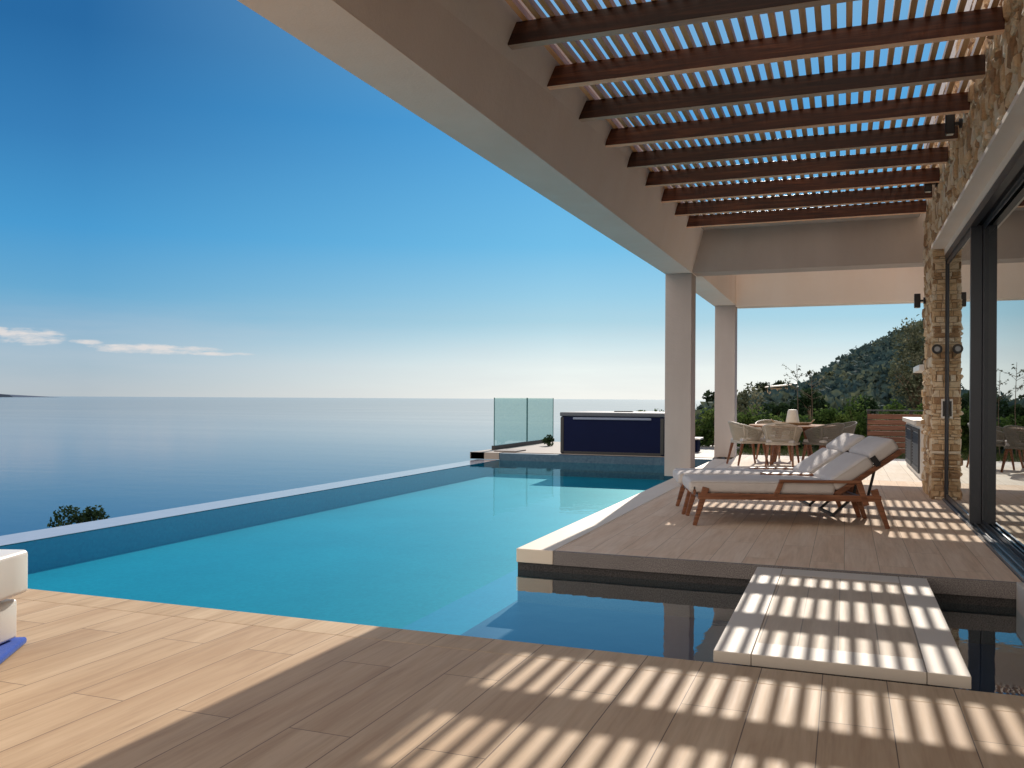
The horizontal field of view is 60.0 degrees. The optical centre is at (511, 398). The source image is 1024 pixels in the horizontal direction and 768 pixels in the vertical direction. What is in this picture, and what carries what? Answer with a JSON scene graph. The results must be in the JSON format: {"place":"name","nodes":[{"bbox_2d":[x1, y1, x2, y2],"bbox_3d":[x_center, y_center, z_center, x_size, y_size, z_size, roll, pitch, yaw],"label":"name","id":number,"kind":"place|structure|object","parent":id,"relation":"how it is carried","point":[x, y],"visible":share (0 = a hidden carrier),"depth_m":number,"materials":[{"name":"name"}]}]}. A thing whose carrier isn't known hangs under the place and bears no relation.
{"place":"outdoors","nodes":[
{"label":"outdoors","id":0,"kind":"place"},
{"bbox_2d":[0,394,44,396],"bbox_3d":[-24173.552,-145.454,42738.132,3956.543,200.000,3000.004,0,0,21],"label":"headland","id":1,"kind":"structure","parent":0,"point":[5,395],"depth_m":40992.78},
{"bbox_2d":[0,460,498,573],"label":"pool side wall","id":2,"kind":"structure","parent":0,"point":[58,551],"depth_m":10.04,"materials":[{"name":"tile"}]},
{"bbox_2d":[27,474,666,634],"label":"pool floor","id":3,"kind":"structure","parent":0,"point":[440,559],"depth_m":8.43,"materials":[{"name":"tile"}]},
{"bbox_2d":[499,453,713,479],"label":"pool far wall","id":4,"kind":"structure","parent":3,"relation":"on","point":[624,467],"depth_m":17.61,"materials":[{"name":"tile"}]},
{"bbox_2d":[0,396,704,535],"bbox_3d":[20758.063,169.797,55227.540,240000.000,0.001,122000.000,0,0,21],"label":"sea","id":5,"kind":"structure","parent":0,"point":[114,457],"depth_m":1205.42,"materials":[{"name":"liquid"}]},
{"bbox_2d":[0,0,957,399],"label":"sky","id":6,"kind":"structure","parent":0,"point":[197,200],"materials":[{"name":"blue"}]},
{"bbox_2d":[0,598,1023,767],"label":"pool deck","id":7,"kind":"structure","parent":0,"point":[85,687],"depth_m":3.16,"materials":[{"name":"brown wood"}]},
{"bbox_2d":[0,637,26,663],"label":"towel","id":8,"kind":"object","parent":7,"relation":"on","point":[8,648],"visible":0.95,"depth_m":3.86,"materials":[{"name":"blue fabric"}]},
{"bbox_2d":[0,549,27,643],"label":"lounge seat","id":9,"kind":"object","parent":7,"relation":"on","point":[13,572],"visible":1,"depth_m":3.89,"materials":[{"name":"white fabric"}]},
{"bbox_2d":[11,589,1023,713],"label":"pool deck edge","id":10,"kind":"object","parent":7,"relation":"attached to","point":[937,695],"depth_m":3.88,"materials":[{"name":"brown wood"}]},
{"bbox_2d":[471,442,739,458],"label":"pool deck","id":11,"kind":"structure","parent":0,"point":[541,448],"depth_m":18.48,"materials":[{"name":"stone"}]},
{"bbox_2d":[470,449,525,458],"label":"fence plinth","id":12,"kind":"structure","parent":11,"relation":"on","point":[510,450],"depth_m":18.61,"materials":[{"name":"concrete"}]},
{"bbox_2d":[492,398,553,449],"bbox_3d":[0.337,0.554,21.227,0.080,1.134,4.213,0,0,21],"label":"glass fence","id":13,"kind":"object","parent":11,"relation":"on","point":[510,445],"visible":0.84,"depth_m":20.95,"materials":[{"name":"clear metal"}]},
{"bbox_2d":[541,435,553,445],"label":"plant","id":14,"kind":"object","parent":11,"relation":"on","point":[549,440],"visible":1,"depth_m":20.87,"materials":[{"name":"green plant"}]},
{"bbox_2d":[560,411,664,455],"bbox_3d":[2.360,0.698,18.710,2.170,0.868,2.140,0,0,21],"label":"hot tub","id":15,"kind":"object","parent":11,"relation":"on","point":[636,433],"visible":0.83,"depth_m":17.73,"materials":[{"name":"metal"}]},
{"bbox_2d":[695,437,702,451],"bbox_3d":[3.830,0.990,19.070,0.500,0.300,0.500,0,0,21],"label":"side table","id":16,"kind":"object","parent":11,"relation":"on","point":[697,444],"visible":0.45,"depth_m":18.84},
{"bbox_2d":[695,413,702,436],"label":"hedge shrub","id":17,"kind":"object","parent":11,"relation":"on","point":[698,424],"visible":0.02,"depth_m":21.38,"materials":[{"name":"green plant"}]},
{"bbox_2d":[695,406,713,446],"bbox_3d":[4.793,0.750,21.200,0.987,1.149,0.972,0,0,-23],"label":"hedge shrub","id":18,"kind":"object","parent":11,"relation":"on","point":[707,426],"visible":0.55,"depth_m":21.14,"materials":[{"name":"green plant"}]},
{"bbox_2d":[461,600,1023,695],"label":"reflecting basin floor","id":19,"kind":"structure","parent":0,"point":[995,669],"depth_m":5.68,"materials":[{"name":"tile"}]},
{"bbox_2d":[713,567,970,688],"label":"stepping slab","id":20,"kind":"structure","parent":19,"relation":"on","point":[879,627],"depth_m":4.32,"materials":[{"name":"white stone"}]},
{"bbox_2d":[737,391,817,448],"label":"hillside","id":21,"kind":"structure","parent":0,"point":[813,447],"depth_m":35.93,"materials":[{"name":"green plant"}]},
{"bbox_2d":[47,505,109,527],"bbox_3d":[-6.328,3.270,12.940,1.179,3.437,0.954,0,0,21],"label":"coastal tree","id":22,"kind":"object","parent":21,"relation":"on","point":[86,516],"visible":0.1,"depth_m":13.02,"materials":[{"name":"green plant"}]},
{"bbox_2d":[702,389,714,408],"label":"pine tree","id":23,"kind":"object","parent":21,"relation":"on","point":[709,395],"visible":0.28,"depth_m":59.86,"materials":[{"name":"green plant"}]},
{"bbox_2d":[737,382,766,446],"bbox_3d":[6.108,0.850,23.334,1.229,2.604,1.100,0,0,43],"label":"dark bush","id":24,"kind":"object","parent":21,"relation":"on","point":[744,400],"visible":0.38,"depth_m":23.09,"materials":[{"name":"green plant"}]},
{"bbox_2d":[754,382,769,391],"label":"pine tree","id":25,"kind":"object","parent":21,"relation":"on","point":[762,386],"visible":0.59,"depth_m":111.33,"materials":[{"name":"green plant"}]},
{"bbox_2d":[763,402,793,418],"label":"dark bush","id":26,"kind":"object","parent":21,"relation":"on","point":[780,408],"visible":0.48,"depth_m":23.01,"materials":[{"name":"green plant"}]},
{"bbox_2d":[765,383,796,393],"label":"hill house","id":27,"kind":"structure","parent":21,"relation":"on","point":[777,389],"depth_m":94.56,"materials":[{"name":"white"}]},
{"bbox_2d":[774,380,791,387],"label":"pine tree","id":28,"kind":"object","parent":21,"relation":"on","point":[778,382],"visible":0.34,"depth_m":111.83,"materials":[{"name":"green plant"}]},
{"bbox_2d":[789,387,829,419],"bbox_3d":[7.649,0.934,22.864,1.076,2.453,0.591,0,0,21],"label":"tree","id":29,"kind":"object","parent":21,"relation":"on","point":[805,402],"visible":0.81,"depth_m":22.79,"materials":[{"name":"green plant"}]},
{"bbox_2d":[695,319,924,446],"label":"hill woodland","id":30,"kind":"object","parent":21,"relation":"on","point":[862,370],"visible":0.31,"depth_m":51.85,"materials":[{"name":"green plant"}]},
{"bbox_2d":[805,370,821,377],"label":"pine tree","id":31,"kind":"object","parent":21,"relation":"on","point":[810,375],"visible":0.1,"depth_m":112.28,"materials":[{"name":"green plant"}]},
{"bbox_2d":[836,395,880,421],"bbox_3d":[8.700,1.041,22.371,1.093,2.249,1.036,0,0,21],"label":"dark bush","id":32,"kind":"object","parent":21,"relation":"on","point":[874,406],"visible":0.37,"depth_m":22.04,"materials":[{"name":"green plant"}]},
{"bbox_2d":[886,314,925,412],"bbox_3d":[15.934,-0.043,34.556,2.435,6.496,1.916,0,0,-19],"label":"tree","id":33,"kind":"object","parent":21,"relation":"on","point":[912,387],"visible":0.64,"depth_m":34.44,"materials":[{"name":"green plant"}]},
{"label":"infinity wall","id":34,"kind":"structure","parent":21,"relation":"on","visible":0},
{"bbox_2d":[0,459,495,545],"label":"infinity edge","id":35,"kind":"object","parent":34,"relation":"on","point":[62,530],"visible":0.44,"depth_m":10.07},
{"bbox_2d":[555,480,1020,581],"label":"terrace","id":36,"kind":"structure","parent":0,"point":[924,535],"depth_m":7.26,"materials":[{"name":"brown wood"}]},
{"bbox_2d":[673,433,864,517],"bbox_3d":[2.561,0.742,8.873,1.830,0.792,0.710,0,0,6],"label":"sun lounger","id":37,"kind":"object","parent":36,"relation":"on","point":[839,445],"visible":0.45,"depth_m":8.70,"materials":[{"name":"white fabric"}]},
{"bbox_2d":[518,562,1022,647],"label":"terrace riser","id":38,"kind":"object","parent":36,"relation":"attached to","point":[981,620],"visible":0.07,"depth_m":6.22,"materials":[{"name":"stone"}]},
{"bbox_2d":[553,550,1016,598],"bbox_3d":[1.726,1.179,5.987,3.030,0.101,0.027,0,0,21],"label":"terrace front edge","id":39,"kind":"object","parent":36,"relation":"attached to","point":[975,587],"visible":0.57,"depth_m":6.09,"materials":[{"name":"wood"}]},
{"bbox_2d":[682,436,901,528],"bbox_3d":[2.516,0.742,8.126,1.830,0.792,0.710,0,0,6],"label":"sun lounger","id":40,"kind":"object","parent":36,"relation":"on","point":[841,477],"visible":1,"depth_m":7.82,"materials":[{"name":"white fabric"}]},
{"bbox_2d":[705,446,904,458],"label":"lawn ground","id":41,"kind":"structure","parent":0,"point":[777,455],"depth_m":19.45,"materials":[{"name":"green plant"}]},
{"bbox_2d":[737,404,772,448],"bbox_3d":[5.679,0.725,21.124,0.967,1.209,1.040,0,0,-32],"label":"hedge shrub","id":42,"kind":"object","parent":41,"relation":"on","point":[746,419],"visible":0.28,"depth_m":21.05,"materials":[{"name":"green plant"}]},
{"bbox_2d":[763,412,811,449],"bbox_3d":[6.420,0.819,20.977,1.138,1.027,0.950,0,0,-14],"label":"hedge shrub","id":43,"kind":"object","parent":41,"relation":"on","point":[783,419],"visible":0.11,"depth_m":20.84,"materials":[{"name":"green plant"}]},
{"bbox_2d":[781,364,814,410],"bbox_3d":[6.381,0.211,20.057,0.690,2.005,0.578,0,0,-21],"label":"sapling","id":44,"kind":"object","parent":41,"relation":"on","point":[792,372],"visible":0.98,"depth_m":20.01,"materials":[{"name":"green plant"}]},
{"bbox_2d":[800,376,825,445],"bbox_3d":[6.687,0.320,19.915,0.693,1.791,0.460,0,0,37],"label":"sapling","id":45,"kind":"object","parent":41,"relation":"on","point":[802,392],"visible":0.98,"depth_m":19.90,"materials":[{"name":"green plant"}]},
{"bbox_2d":[800,405,844,449],"bbox_3d":[7.182,0.740,20.509,1.115,1.186,0.878,0,0,21],"label":"hedge shrub","id":46,"kind":"object","parent":41,"relation":"on","point":[827,416],"visible":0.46,"depth_m":20.27,"materials":[{"name":"green plant"}]},
{"bbox_2d":[839,394,877,436],"bbox_3d":[7.843,0.615,20.307,1.214,1.447,0.966,0,0,-2],"label":"hedge shrub","id":47,"kind":"object","parent":41,"relation":"on","point":[861,427],"visible":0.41,"depth_m":20.15,"materials":[{"name":"green plant"}]},
{"bbox_2d":[865,399,907,442],"bbox_3d":[8.549,0.671,19.939,1.177,1.341,0.838,0,0,21],"label":"hedge shrub","id":48,"kind":"object","parent":41,"relation":"on","point":[892,407],"visible":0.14,"depth_m":19.80,"materials":[{"name":"green plant"}]},
{"bbox_2d":[866,410,923,452],"bbox_3d":[8.039,0.730,17.943,1.610,0.985,0.110,0,0,21],"label":"board fence","id":49,"kind":"object","parent":41,"relation":"on","point":[881,424],"visible":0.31,"depth_m":18.03,"materials":[{"name":"brown wood"}]},
{"bbox_2d":[905,403,923,414],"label":"hedge shrub","id":50,"kind":"object","parent":41,"relation":"on","point":[920,406],"visible":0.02,"depth_m":19.49,"materials":[{"name":"green plant"}]},
{"bbox_2d":[715,455,921,481],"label":"terrace","id":51,"kind":"structure","parent":0,"point":[897,470],"depth_m":15.01,"materials":[{"name":"beige wood"}]},
{"bbox_2d":[237,0,1004,475],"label":"pergola","id":52,"kind":"object","parent":51,"relation":"on","point":[513,88],"visible":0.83,"depth_m":7.17,"materials":[{"name":"paint"}]},
{"bbox_2d":[726,421,768,465],"bbox_3d":[4.039,0.769,15.295,0.604,0.750,0.656,0,0,-11],"label":"dining chair","id":53,"kind":"object","parent":51,"relation":"on","point":[741,437],"visible":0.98,"depth_m":15.08,"materials":[{"name":"wicker"}]},
{"bbox_2d":[755,419,791,460],"bbox_3d":[4.859,0.773,16.513,0.656,0.750,0.604,0,0,-4],"label":"dining chair","id":54,"kind":"object","parent":51,"relation":"on","point":[766,421],"visible":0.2,"depth_m":16.70,"materials":[{"name":"wicker"}]},
{"bbox_2d":[762,423,802,467],"bbox_3d":[4.495,0.771,14.761,0.656,0.750,0.604,0,0,27],"label":"dining chair","id":55,"kind":"object","parent":51,"relation":"on","point":[792,440],"visible":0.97,"depth_m":14.57,"materials":[{"name":"beige wicker"}]},
{"bbox_2d":[749,424,837,463],"bbox_3d":[4.926,0.808,15.560,1.500,0.684,1.500,0,0,21],"label":"dining table","id":56,"kind":"object","parent":51,"relation":"on","point":[776,447],"visible":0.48,"depth_m":15.31,"materials":[{"name":"brown wood"}]},
{"bbox_2d":[771,419,814,424],"bbox_3d":[4.910,0.412,15.514,0.658,0.105,0.658,0,0,-14],"label":"serving tray","id":57,"kind":"object","parent":56,"relation":"on","point":[802,423],"visible":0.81,"depth_m":15.31,"materials":[{"name":"brown wood"}]},
{"bbox_2d":[786,410,798,422],"bbox_3d":[4.911,0.323,15.514,0.246,0.255,0.246,0,0,21],"label":"table lantern","id":58,"kind":"object","parent":57,"relation":"on","point":[792,416],"visible":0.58,"depth_m":15.43,"materials":[{"name":"white ceramic"}]},
{"bbox_2d":[801,423,844,460],"bbox_3d":[5.238,0.775,14.841,0.656,0.750,0.604,0,0,-27],"label":"dining chair","id":59,"kind":"object","parent":51,"relation":"on","point":[833,433],"visible":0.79,"depth_m":14.63,"materials":[{"name":"beige wicker"}]},
{"bbox_2d":[819,421,856,448],"bbox_3d":[5.797,0.778,15.723,0.604,0.750,0.656,0,0,-4],"label":"dining chair","id":60,"kind":"object","parent":51,"relation":"on","point":[849,428],"visible":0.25,"depth_m":15.54,"materials":[{"name":"wicker"}]},
{"bbox_2d":[902,417,924,479],"bbox_3d":[6.719,0.740,13.850,0.960,0.830,3.260,0,0,21],"label":"barbecue counter","id":61,"kind":"object","parent":51,"relation":"on","point":[914,445],"visible":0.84,"depth_m":13.44,"materials":[{"name":"white stone"}]},
{"bbox_2d":[905,424,911,465],"bbox_3d":[6.569,0.759,14.681,0.025,0.630,1.350,0,0,21],"label":"louvred door","id":62,"kind":"structure","parent":61,"relation":"in","point":[907,432],"depth_m":14.74,"materials":[{"name":"grey metal"}]},
{"bbox_2d":[911,427,919,473],"bbox_3d":[6.031,0.757,13.249,0.025,0.630,1.350,0,0,21],"label":"louvred door","id":63,"kind":"structure","parent":61,"relation":"in","point":[915,437],"depth_m":13.13,"materials":[{"name":"grey metal"}]},
{"bbox_2d":[913,365,925,413],"bbox_3d":[6.502,-0.083,13.261,0.840,0.810,1.200,0,0,21],"label":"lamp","id":64,"kind":"object","parent":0,"point":[918,369],"visible":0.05,"depth_m":13.36,"materials":[{"name":"white"}]},
{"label":"foundation","id":65,"kind":"structure","parent":0,"visible":0},
{"bbox_2d":[921,0,1023,648],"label":"villa","id":66,"kind":"object","parent":65,"relation":"on","point":[972,476],"visible":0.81,"depth_m":7.54,"materials":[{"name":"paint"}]},
{"bbox_2d":[914,294,925,307],"bbox_3d":[4.987,-1.192,10.841,0.127,0.173,0.080,0,0,21],"label":"wall light","id":67,"kind":"object","parent":66,"relation":"attached to","point":[917,300],"visible":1,"depth_m":10.82,"materials":[{"name":"black metal"}]},
{"bbox_2d":[924,183,937,192],"bbox_3d":[4.402,-2.256,9.311,0.127,0.173,0.080,0,0,21],"label":"wall light","id":68,"kind":"object","parent":66,"relation":"attached to","point":[928,188],"visible":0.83,"depth_m":9.29,"materials":[{"name":"black metal"}]},
{"bbox_2d":[932,344,941,353],"bbox_3d":[4.782,-0.555,9.973,0.109,0.109,0.036,0,0,21],"label":"wall intercom","id":69,"kind":"object","parent":66,"relation":"attached to","point":[936,348],"depth_m":9.96,"materials":[{"name":"black metal"}]},
{"bbox_2d":[941,399,944,417],"bbox_3d":[4.841,0.115,9.954,0.036,0.220,0.028,0,0,21],"label":"wall switch","id":70,"kind":"object","parent":66,"relation":"attached to","point":[942,408],"depth_m":9.95,"materials":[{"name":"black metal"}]},
{"bbox_2d":[945,114,962,135],"bbox_3d":[3.670,-2.279,7.364,0.127,0.173,0.080,0,0,21],"label":"wall light","id":71,"kind":"object","parent":66,"relation":"attached to","point":[950,123],"visible":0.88,"depth_m":7.34,"materials":[{"name":"black metal"}]},
{"bbox_2d":[946,225,982,523],"bbox_3d":[4.543,-0.211,8.952,0.093,2.690,2.095,0,0,21],"label":"sliding door","id":72,"kind":"structure","parent":66,"relation":"in","point":[964,265],"depth_m":8.45,"materials":[{"name":"metal"}]},
{"bbox_2d":[981,176,1023,559],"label":"sliding door","id":73,"kind":"structure","parent":66,"relation":"in","point":[1002,455],"depth_m":6.91,"materials":[{"name":"metal"}]},
{"bbox_2d":[1016,582,1023,641],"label":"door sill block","id":74,"kind":"structure","parent":66,"relation":"attached to","point":[1020,609],"depth_m":5.34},
{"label":"terrace side wall","id":75,"kind":"structure","parent":65,"relation":"on","visible":0},
{"bbox_2d":[516,459,729,564],"bbox_3d":[2.066,1.180,11.614,0.286,0.102,10.800,0,0,21],"label":"terrace coping","id":76,"kind":"object","parent":75,"relation":"on","point":[540,550],"visible":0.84,"depth_m":7.82,"materials":[{"name":"stone"}]}
]}

